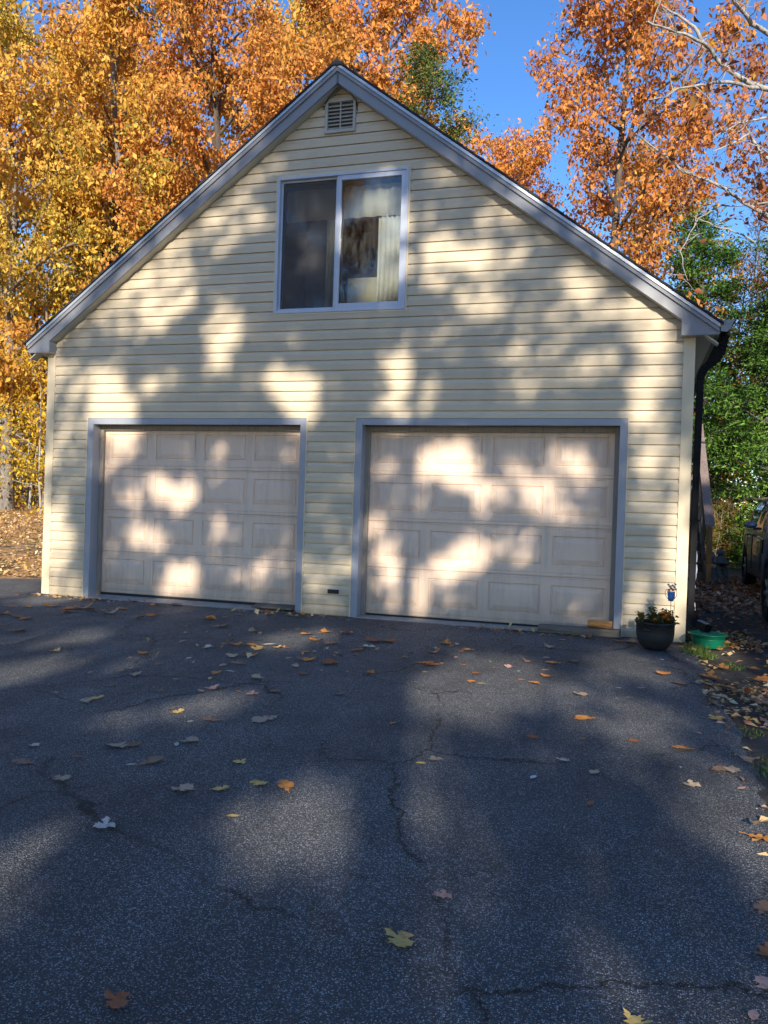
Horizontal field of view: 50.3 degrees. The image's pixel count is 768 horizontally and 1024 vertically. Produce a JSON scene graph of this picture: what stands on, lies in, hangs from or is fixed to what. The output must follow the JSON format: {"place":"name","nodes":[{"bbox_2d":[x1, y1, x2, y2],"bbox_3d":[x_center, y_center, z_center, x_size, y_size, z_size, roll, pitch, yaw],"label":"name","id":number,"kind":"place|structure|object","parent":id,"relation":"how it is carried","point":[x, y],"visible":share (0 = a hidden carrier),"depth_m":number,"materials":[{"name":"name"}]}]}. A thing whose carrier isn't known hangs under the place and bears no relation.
{"place":"outdoors","nodes":[
{"label":"outdoors","id":0,"kind":"place"},
{"bbox_2d":[0,578,767,1023],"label":"driveway","id":1,"kind":"structure","parent":0,"point":[550,910],"depth_m":3.17,"materials":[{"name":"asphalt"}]},
{"bbox_2d":[1,628,26,630],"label":"fallen leaf","id":2,"kind":"object","parent":1,"relation":"on","point":[19,629],"visible":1,"depth_m":7.41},
{"bbox_2d":[11,758,34,763],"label":"fallen leaf","id":3,"kind":"object","parent":1,"relation":"on","point":[21,760],"visible":1,"depth_m":3.79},
{"bbox_2d":[52,773,71,780],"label":"fallen leaf","id":4,"kind":"object","parent":1,"relation":"on","point":[60,778],"visible":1,"depth_m":3.58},
{"bbox_2d":[93,815,115,827],"bbox_3d":[-1.052,1.171,3.084,0.096,0.019,0.105,6,2,14],"label":"fallen leaf","id":5,"kind":"object","parent":1,"relation":"on","point":[106,821],"visible":1,"depth_m":3.09,"materials":[{"name":"plant"}]},
{"bbox_2d":[105,742,127,746],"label":"fallen leaf","id":6,"kind":"object","parent":1,"relation":"on","point":[121,744],"visible":1,"depth_m":4.08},
{"bbox_2d":[103,989,131,1006],"bbox_3d":[-0.655,1.195,2.015,0.086,0.015,0.078,8,4,43],"label":"fallen leaf","id":7,"kind":"object","parent":1,"relation":"on","point":[117,997],"visible":1,"depth_m":2.02,"materials":[{"name":"plant"}]},
{"bbox_2d":[125,741,140,745],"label":"fallen leaf","id":8,"kind":"object","parent":1,"relation":"on","point":[132,743],"visible":1,"depth_m":4.12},
{"bbox_2d":[135,755,162,766],"bbox_3d":[-1.102,1.170,3.845,0.080,0.005,0.171,4,6,33],"label":"fallen leaf","id":9,"kind":"object","parent":1,"relation":"on","point":[156,758],"visible":1,"depth_m":3.85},
{"bbox_2d":[170,708,184,712],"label":"fallen leaf","id":10,"kind":"object","parent":1,"relation":"on","point":[178,710],"visible":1,"depth_m":4.78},
{"bbox_2d":[171,782,194,790],"bbox_3d":[-0.856,1.176,3.511,0.102,0.016,0.116,2,1,35],"label":"fallen leaf","id":11,"kind":"object","parent":1,"relation":"on","point":[187,786],"visible":1,"depth_m":3.51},
{"bbox_2d":[180,734,200,740],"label":"fallen leaf","id":12,"kind":"object","parent":1,"relation":"on","point":[193,738],"visible":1,"depth_m":4.22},
{"bbox_2d":[198,717,220,720],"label":"fallen leaf","id":13,"kind":"object","parent":1,"relation":"on","point":[214,718],"visible":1,"depth_m":4.62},
{"bbox_2d":[202,612,216,618],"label":"fallen leaf","id":14,"kind":"object","parent":1,"relation":"on","point":[211,616],"visible":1,"depth_m":8.55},
{"bbox_2d":[212,784,229,790],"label":"fallen leaf","id":15,"kind":"object","parent":1,"relation":"on","point":[221,787],"visible":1,"depth_m":3.53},
{"bbox_2d":[232,758,246,763],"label":"fallen leaf","id":16,"kind":"object","parent":1,"relation":"on","point":[242,761],"visible":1,"depth_m":3.89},
{"bbox_2d":[251,673,263,677],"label":"fallen leaf","id":17,"kind":"object","parent":1,"relation":"on","point":[256,676],"visible":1,"depth_m":5.79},
{"bbox_2d":[249,779,268,785],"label":"fallen leaf","id":18,"kind":"object","parent":1,"relation":"on","point":[259,782],"visible":1,"depth_m":3.61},
{"bbox_2d":[251,714,280,722],"bbox_3d":[-0.670,1.175,4.672,0.214,0.006,0.106,-3,6,-40],"label":"fallen leaf","id":19,"kind":"object","parent":1,"relation":"on","point":[257,719],"visible":1,"depth_m":4.66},
{"bbox_2d":[72,624,459,669],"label":"leaf litter","id":20,"kind":"object","parent":1,"relation":"on","point":[249,654],"visible":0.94,"depth_m":6.96,"materials":[{"name":"plant"}]},
{"bbox_2d":[251,603,294,609],"bbox_3d":[-1.255,1.084,9.389,0.498,0.021,0.208,2,4,17],"label":"board","id":21,"kind":"object","parent":1,"relation":"on","point":[273,606],"visible":0.8,"depth_m":9.34,"materials":[{"name":"grey wood"}]},
{"bbox_2d":[276,779,293,793],"bbox_3d":[-0.428,1.193,3.569,0.079,0.006,0.153,3,6,-21],"label":"fallen leaf","id":22,"kind":"object","parent":1,"relation":"on","point":[283,784],"visible":1,"depth_m":3.58,"materials":[{"name":"plant"}]},
{"bbox_2d":[16,593,592,638],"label":"leaf litter","id":23,"kind":"object","parent":1,"relation":"on","point":[256,611],"visible":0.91,"depth_m":9.07,"materials":[{"name":"plant"}]},
{"bbox_2d":[298,656,313,660],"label":"fallen leaf","id":24,"kind":"object","parent":1,"relation":"on","point":[304,658],"visible":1,"depth_m":6.48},
{"bbox_2d":[320,658,337,663],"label":"fallen leaf","id":25,"kind":"object","parent":1,"relation":"on","point":[328,661],"visible":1,"depth_m":6.39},
{"bbox_2d":[324,640,337,644],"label":"fallen leaf","id":26,"kind":"object","parent":1,"relation":"on","point":[328,641],"visible":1,"depth_m":7.29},
{"bbox_2d":[364,636,386,640],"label":"fallen leaf","id":27,"kind":"object","parent":1,"relation":"on","point":[372,639],"visible":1,"depth_m":7.51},
{"bbox_2d":[383,926,416,945],"bbox_3d":[0.049,1.214,2.341,0.105,0.016,0.115,7,0,-36],"label":"fallen leaf","id":28,"kind":"object","parent":1,"relation":"on","point":[400,936],"visible":1,"depth_m":2.35,"materials":[{"name":"plant"}]},
{"bbox_2d":[425,660,439,664],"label":"fallen leaf","id":29,"kind":"object","parent":1,"relation":"on","point":[433,663],"visible":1,"depth_m":6.46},
{"bbox_2d":[430,755,440,760],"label":"fallen leaf","id":30,"kind":"object","parent":1,"relation":"on","point":[435,758],"visible":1,"depth_m":4.04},
{"bbox_2d":[433,888,451,898],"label":"fallen leaf","id":31,"kind":"object","parent":1,"relation":"on","point":[443,893],"visible":1,"depth_m":2.62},
{"bbox_2d":[437,637,450,643],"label":"fallen leaf","id":32,"kind":"object","parent":1,"relation":"on","point":[447,640],"visible":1,"depth_m":7.50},
{"bbox_2d":[538,623,620,637],"bbox_3d":[1.979,1.207,8.313,0.815,0.080,0.127,2,0,17],"label":"plank","id":33,"kind":"object","parent":1,"relation":"on","point":[578,630],"visible":1,"depth_m":8.26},
{"bbox_2d":[587,620,612,628],"bbox_3d":[2.178,1.131,8.254,0.245,0.083,0.095,2,0,17],"label":"wood chunk","id":34,"kind":"object","parent":33,"relation":"on","point":[600,624],"visible":1,"depth_m":8.22,"materials":[{"name":"wood"}]},
{"bbox_2d":[573,716,598,719],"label":"fallen leaf","id":35,"kind":"object","parent":1,"relation":"on","point":[584,717],"visible":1,"depth_m":4.92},
{"bbox_2d":[588,769,599,773],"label":"fallen leaf","id":36,"kind":"object","parent":1,"relation":"on","point":[594,771],"visible":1,"depth_m":3.91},
{"bbox_2d":[624,1010,652,1023],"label":"fallen leaf","id":37,"kind":"object","parent":1,"relation":"on","point":[636,1019],"visible":1,"depth_m":2.00,"materials":[{"name":"plant"}]},
{"bbox_2d":[634,606,679,650],"bbox_3d":[2.523,1.072,7.572,0.406,0.400,0.456,2,0,17],"label":"flower pot","id":38,"kind":"object","parent":1,"relation":"on","point":[655,631],"visible":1,"depth_m":7.46,"materials":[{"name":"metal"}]},
{"bbox_2d":[665,584,676,611],"bbox_3d":[2.658,0.850,7.578,0.072,0.382,0.092,2,1,-35],"label":"stake ornament","id":39,"kind":"object","parent":38,"relation":"in","point":[671,594],"visible":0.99,"depth_m":7.56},
{"bbox_2d":[672,745,692,748],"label":"fallen leaf","id":40,"kind":"object","parent":1,"relation":"on","point":[683,747],"visible":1,"depth_m":4.35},
{"bbox_2d":[681,779,700,786],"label":"fallen leaf","id":41,"kind":"object","parent":1,"relation":"on","point":[689,782],"visible":1,"depth_m":3.78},
{"bbox_2d":[705,765,724,770],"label":"fallen leaf","id":42,"kind":"object","parent":1,"relation":"on","point":[717,767],"visible":1,"depth_m":4.03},
{"bbox_2d":[708,714,725,718],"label":"fallen leaf","id":43,"kind":"object","parent":1,"relation":"on","point":[712,716],"visible":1,"depth_m":5.05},
{"bbox_2d":[723,765,740,772],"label":"fallen leaf","id":44,"kind":"object","parent":1,"relation":"on","point":[732,768],"visible":1,"depth_m":4.00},
{"bbox_2d":[739,831,767,840],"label":"fallen leaf","id":45,"kind":"object","parent":1,"relation":"on","point":[760,836],"visible":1,"depth_m":3.18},
{"bbox_2d":[748,1009,758,1020],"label":"fallen leaf","id":46,"kind":"object","parent":1,"relation":"on","point":[753,1014],"visible":1,"depth_m":2.04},
{"bbox_2d":[752,900,767,916],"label":"fallen leaf","id":47,"kind":"object","parent":1,"relation":"on","point":[761,906],"visible":1,"depth_m":2.60,"materials":[{"name":"plant"}]},
{"bbox_2d":[752,943,767,955],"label":"fallen leaf","id":48,"kind":"object","parent":1,"relation":"on","point":[763,952],"visible":1,"depth_m":2.34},
{"bbox_2d":[753,972,767,988],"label":"fallen leaf","id":49,"kind":"object","parent":1,"relation":"on","point":[763,982],"visible":1,"depth_m":2.19,"materials":[{"name":"plant"}]},
{"bbox_2d":[0,485,767,814],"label":"ground","id":50,"kind":"structure","parent":0,"point":[758,745],"depth_m":7.13,"materials":[{"name":"soil"}]},
{"bbox_2d":[0,170,36,357],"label":"slender tree","id":51,"kind":"object","parent":50,"relation":"on","point":[11,255],"visible":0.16,"depth_m":27.31,"materials":[{"name":"yellow plant"}]},
{"bbox_2d":[0,498,42,576],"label":"leaf litter","id":52,"kind":"object","parent":50,"relation":"on","point":[32,517],"visible":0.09,"depth_m":18.44,"materials":[{"name":"plant"}]},
{"bbox_2d":[0,343,43,502],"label":"sapling","id":53,"kind":"object","parent":50,"relation":"on","point":[22,447],"visible":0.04,"depth_m":28.64,"materials":[{"name":"yellow plant"}]},
{"bbox_2d":[0,338,47,516],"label":"sapling","id":54,"kind":"object","parent":50,"relation":"on","point":[39,465],"visible":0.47,"depth_m":24.74,"materials":[{"name":"yellow plant"}]},
{"bbox_2d":[0,345,47,508],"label":"sapling","id":55,"kind":"object","parent":50,"relation":"on","point":[30,500],"visible":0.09,"depth_m":26.84,"materials":[{"name":"yellow plant"}]},
{"bbox_2d":[0,293,50,505],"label":"sapling","id":56,"kind":"object","parent":50,"relation":"on","point":[18,495],"visible":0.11,"depth_m":28.88,"materials":[{"name":"yellow plant"}]},
{"bbox_2d":[0,49,55,409],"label":"maple tree","id":57,"kind":"object","parent":50,"relation":"on","point":[16,159],"visible":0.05,"depth_m":31.62,"materials":[{"name":"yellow plant"}]},
{"bbox_2d":[4,186,89,509],"bbox_3d":[-11.142,-5.275,27.015,2.590,10.945,2.895,2,0,-25],"label":"slender tree","id":58,"kind":"object","parent":50,"relation":"on","point":[45,276],"visible":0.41,"depth_m":26.66,"materials":[{"name":"yellow plant"}]},
{"bbox_2d":[0,130,97,506],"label":"slender tree","id":59,"kind":"object","parent":50,"relation":"on","point":[38,271],"visible":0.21,"depth_m":28.11,"materials":[{"name":"yellow plant"}]},
{"bbox_2d":[22,152,117,324],"bbox_3d":[-11.463,-7.217,29.995,3.453,14.594,3.860,2,0,23],"label":"slender tree","id":60,"kind":"object","parent":50,"relation":"on","point":[89,253],"visible":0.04,"depth_m":30.09,"materials":[{"name":"yellow plant"}]},
{"bbox_2d":[15,181,128,500],"bbox_3d":[-11.235,-6.079,31.560,5.284,13.981,6.010,2,0,0],"label":"maple tree","id":61,"kind":"object","parent":50,"relation":"on","point":[109,244],"depth_m":30.66,"materials":[{"name":"yellow plant"}]},
{"bbox_2d":[0,0,155,510],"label":"maple tree","id":62,"kind":"object","parent":50,"relation":"on","point":[18,30],"visible":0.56,"depth_m":26.20,"materials":[{"name":"yellow plant"}]},
{"bbox_2d":[0,0,187,360],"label":"oak tree","id":63,"kind":"object","parent":50,"relation":"on","point":[120,83],"visible":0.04,"depth_m":32.63,"materials":[{"name":"orange plant"}]},
{"bbox_2d":[0,0,223,415],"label":"maple tree","id":64,"kind":"object","parent":50,"relation":"on","point":[103,26],"visible":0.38,"depth_m":25.25,"materials":[{"name":"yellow plant"}]},
{"bbox_2d":[69,93,163,291],"bbox_3d":[-9.498,-7.454,29.641,4.020,15.202,3.597,2,0,-19],"label":"slender tree","id":65,"kind":"object","parent":50,"relation":"on","point":[111,150],"visible":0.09,"depth_m":29.16,"materials":[{"name":"orange plant"}]},
{"bbox_2d":[120,119,203,227],"bbox_3d":[-7.814,-7.147,29.863,3.453,14.594,3.860,2,1,36],"label":"slender tree","id":66,"kind":"object","parent":50,"relation":"on","point":[168,142],"visible":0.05,"depth_m":29.55,"materials":[{"name":"orange plant"}]},
{"bbox_2d":[133,122,211,210],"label":"maple tree","id":67,"kind":"object","parent":50,"relation":"on","point":[177,145],"visible":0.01,"depth_m":31.93,"materials":[{"name":"orange plant"}]},
{"bbox_2d":[82,0,330,273],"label":"oak tree","id":68,"kind":"object","parent":50,"relation":"on","point":[257,91],"visible":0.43,"depth_m":24.27,"materials":[{"name":"orange plant"}]},
{"bbox_2d":[138,0,408,199],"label":"maple tree","id":69,"kind":"object","parent":50,"relation":"on","point":[295,8],"visible":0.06,"depth_m":32.15,"materials":[{"name":"orange plant"}]},
{"bbox_2d":[229,0,506,163],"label":"oak tree","id":70,"kind":"object","parent":50,"relation":"on","point":[388,12],"visible":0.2,"depth_m":27.74,"materials":[{"name":"orange plant"}]},
{"bbox_2d":[24,58,735,642],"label":"garage","id":71,"kind":"structure","parent":50,"relation":"on","point":[486,420],"depth_m":9.10,"materials":[{"name":"plastic"}]},
{"bbox_2d":[101,430,299,604],"bbox_3d":[-2.234,0.027,9.871,2.763,2.093,0.040,2,0,17],"label":"garage door","id":72,"kind":"structure","parent":71,"relation":"in","point":[207,516],"depth_m":9.85,"materials":[{"name":"metal"}]},
{"bbox_2d":[327,589,338,593],"bbox_3d":[-0.568,0.889,9.151,0.133,0.046,0.018,2,0,17],"label":"vent plate","id":73,"kind":"object","parent":71,"relation":"attached to","point":[332,591],"visible":1,"depth_m":9.14,"materials":[{"name":"metal"}]},
{"bbox_2d":[272,165,410,315],"bbox_3d":[-0.476,-3.012,9.184,1.589,1.590,0.124,2,0,17],"label":"window","id":74,"kind":"structure","parent":71,"relation":"in","point":[339,177],"depth_m":9.15,"materials":[{"name":"plastic"}]},
{"bbox_2d":[287,182,401,222],"bbox_3d":[-0.410,-3.518,9.305,1.501,0.360,0.027,2,0,17],"label":"valance","id":75,"kind":"object","parent":71,"relation":"hanging from","point":[359,202],"visible":0.9,"depth_m":9.29,"materials":[{"name":"beige fabric"}]},
{"bbox_2d":[325,219,334,306],"bbox_3d":[-0.591,-2.804,9.378,0.162,1.120,0.022,2,0,17],"label":"curtain","id":76,"kind":"object","parent":75,"relation":"hanging from","point":[330,249],"visible":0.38,"depth_m":9.38,"materials":[{"name":"beige fabric"}]},
{"bbox_2d":[376,214,400,301],"bbox_3d":[0.060,-2.782,9.183,0.282,1.120,0.026,2,0,17],"label":"curtain","id":77,"kind":"object","parent":75,"relation":"hanging from","point":[388,257],"visible":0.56,"depth_m":9.19,"materials":[{"name":"white fabric"}]},
{"bbox_2d":[347,277,376,302],"bbox_3d":[-0.248,-2.353,9.367,0.350,0.640,0.060,2,0,17],"label":"board","id":78,"kind":"object","parent":71,"relation":"in","point":[362,290],"visible":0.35,"depth_m":9.34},
{"bbox_2d":[365,432,614,626],"bbox_3d":[1.100,0.155,8.872,2.763,2.118,0.040,2,0,17],"label":"garage door","id":79,"kind":"structure","parent":71,"relation":"in","point":[477,527],"depth_m":8.84,"materials":[{"name":"metal"}]},
{"bbox_2d":[687,554,697,594],"bbox_3d":[3.179,0.576,8.420,0.090,0.620,0.031,2,0,17],"label":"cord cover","id":80,"kind":"object","parent":71,"relation":"attached to","point":[696,570],"visible":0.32,"depth_m":8.40,"materials":[{"name":"white plastic"}]},
{"bbox_2d":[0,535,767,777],"bbox_3d":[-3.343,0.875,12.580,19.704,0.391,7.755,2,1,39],"label":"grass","id":81,"kind":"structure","parent":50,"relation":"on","point":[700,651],"depth_m":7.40,"materials":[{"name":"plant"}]},
{"bbox_2d":[0,349,767,521],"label":"distant woods","id":82,"kind":"object","parent":50,"relation":"on","point":[692,467],"visible":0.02,"depth_m":46.39,"materials":[{"name":"orange plant"}]},
{"bbox_2d":[389,26,498,153],"bbox_3d":[0.793,-5.701,22.861,6.851,15.938,6.023,2,0,17],"label":"deciduous tree","id":83,"kind":"object","parent":50,"relation":"on","point":[429,76],"visible":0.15,"depth_m":23.37,"materials":[{"name":"green plant"}]},
{"bbox_2d":[479,117,563,212],"bbox_3d":[3.832,-5.663,25.968,6.010,14.201,5.500,2,0,-19],"label":"oak tree","id":84,"kind":"object","parent":50,"relation":"on","point":[520,166],"visible":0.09,"depth_m":26.02,"materials":[{"name":"orange plant"}]},
{"bbox_2d":[523,0,766,316],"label":"oak tree","id":85,"kind":"object","parent":50,"relation":"on","point":[595,14],"visible":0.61,"depth_m":23.51,"materials":[{"name":"orange plant"}]},
{"bbox_2d":[607,131,748,450],"bbox_3d":[9.165,-5.868,27.732,5.464,14.442,5.711,2,0,-11],"label":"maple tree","id":86,"kind":"object","parent":50,"relation":"on","point":[634,198],"visible":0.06,"depth_m":27.01,"materials":[{"name":"orange plant"}]},
{"bbox_2d":[617,0,767,293],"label":"oak tree","id":87,"kind":"object","parent":50,"relation":"on","point":[746,86],"visible":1,"depth_m":10.64,"materials":[{"name":"plant"}]},
{"bbox_2d":[687,424,714,583],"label":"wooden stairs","id":88,"kind":"structure","parent":50,"relation":"on","point":[706,524],"depth_m":15.80,"materials":[{"name":"wood"}]},
{"bbox_2d":[688,630,728,648],"bbox_3d":[3.098,1.223,7.823,0.360,0.131,0.360,2,0,17],"label":"green basin","id":89,"kind":"object","parent":50,"relation":"on","point":[714,639],"visible":0.96,"depth_m":7.71,"materials":[{"name":"plastic"}]},
{"bbox_2d":[658,198,767,561],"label":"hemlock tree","id":90,"kind":"object","parent":50,"relation":"on","point":[732,285],"visible":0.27,"depth_m":22.53,"materials":[{"name":"green plant"}]},
{"bbox_2d":[712,662,727,668],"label":"fallen leaf","id":91,"kind":"object","parent":50,"relation":"on","point":[721,665],"visible":1,"depth_m":6.75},
{"bbox_2d":[679,614,767,887],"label":"leaf litter","id":92,"kind":"object","parent":50,"relation":"on","point":[748,691],"visible":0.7,"depth_m":5.76,"materials":[{"name":"plant"}]},
{"bbox_2d":[695,668,717,678],"bbox_3d":[2.502,1.243,6.321,0.188,0.054,0.172,0,3,-25],"label":"fallen leaf","id":93,"kind":"object","parent":92,"relation":"on","point":[714,675],"visible":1,"depth_m":6.33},
{"bbox_2d":[747,675,767,680],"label":"fallen leaf","id":94,"kind":"object","parent":92,"relation":"on","point":[761,677],"visible":1,"depth_m":6.27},
{"bbox_2d":[754,697,767,703],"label":"fallen leaf","id":95,"kind":"object","parent":92,"relation":"on","point":[764,701],"visible":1,"depth_m":5.51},
{"bbox_2d":[686,575,761,619],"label":"leaf litter","id":96,"kind":"object","parent":50,"relation":"on","point":[736,585],"visible":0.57,"depth_m":12.68,"materials":[{"name":"plant"}]},
{"bbox_2d":[711,549,731,581],"bbox_3d":[6.444,1.023,15.690,0.420,0.635,0.612,2,0,-3],"label":"garden statue","id":97,"kind":"object","parent":96,"relation":"on","point":[719,572],"visible":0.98,"depth_m":15.62,"materials":[{"name":"stone"}]},
{"bbox_2d":[705,496,743,568],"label":"sapling","id":98,"kind":"object","parent":50,"relation":"on","point":[724,511],"visible":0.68,"depth_m":19.23,"materials":[{"name":"green plant"}]},
{"bbox_2d":[689,229,767,570],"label":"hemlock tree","id":99,"kind":"object","parent":50,"relation":"on","point":[750,427],"visible":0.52,"depth_m":19.90,"materials":[{"name":"green plant"}]},
{"bbox_2d":[691,239,767,502],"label":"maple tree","id":100,"kind":"object","parent":50,"relation":"on","point":[752,265],"visible":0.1,"depth_m":31.30,"materials":[{"name":"green plant"}]},
{"bbox_2d":[706,244,767,555],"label":"hemlock tree","id":101,"kind":"object","parent":50,"relation":"on","point":[759,373],"visible":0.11,"depth_m":23.43,"materials":[{"name":"green plant"}]},
{"bbox_2d":[715,38,767,394],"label":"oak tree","id":102,"kind":"object","parent":50,"relation":"on","point":[756,56],"visible":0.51,"depth_m":25.42,"materials":[{"name":"orange plant"}]},
{"bbox_2d":[716,209,766,503],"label":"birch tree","id":103,"kind":"object","parent":50,"relation":"on","point":[755,254],"visible":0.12,"depth_m":32.98,"materials":[{"name":"green plant"}]},
{"bbox_2d":[727,602,767,646],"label":"leaf litter","id":104,"kind":"object","parent":50,"relation":"on","point":[758,620],"visible":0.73,"depth_m":9.81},
{"bbox_2d":[734,214,767,482],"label":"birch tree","id":105,"kind":"object","parent":50,"relation":"on","point":[751,269],"visible":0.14,"depth_m":34.95,"materials":[{"name":"green plant"}]},
{"bbox_2d":[742,218,767,458],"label":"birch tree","id":106,"kind":"object","parent":50,"relation":"on","point":[754,298],"visible":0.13,"depth_m":29.67,"materials":[{"name":"green plant"}]},
{"bbox_2d":[752,325,767,502],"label":"hemlock tree","id":107,"kind":"object","parent":50,"relation":"on","point":[765,495],"visible":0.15,"depth_m":21.75,"materials":[{"name":"green plant"}]},
{"bbox_2d":[0,0,767,517],"label":"sky","id":108,"kind":"structure","parent":0,"point":[504,86],"materials":[{"name":"blue"}]},
{"bbox_2d":[695,583,767,664],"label":"parking lane","id":109,"kind":"structure","parent":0,"point":[743,623],"depth_m":9.78,"materials":[{"name":"plant"}]},
{"bbox_2d":[742,499,767,584],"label":"parked car","id":110,"kind":"object","parent":109,"relation":"on","point":[755,531],"visible":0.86,"depth_m":14.32,"materials":[{"name":"grey paint"}]},
{"bbox_2d":[761,530,767,621],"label":"parked car","id":111,"kind":"object","parent":109,"relation":"on","point":[764,583],"visible":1,"depth_m":10.02,"materials":[{"name":"blue paint"}]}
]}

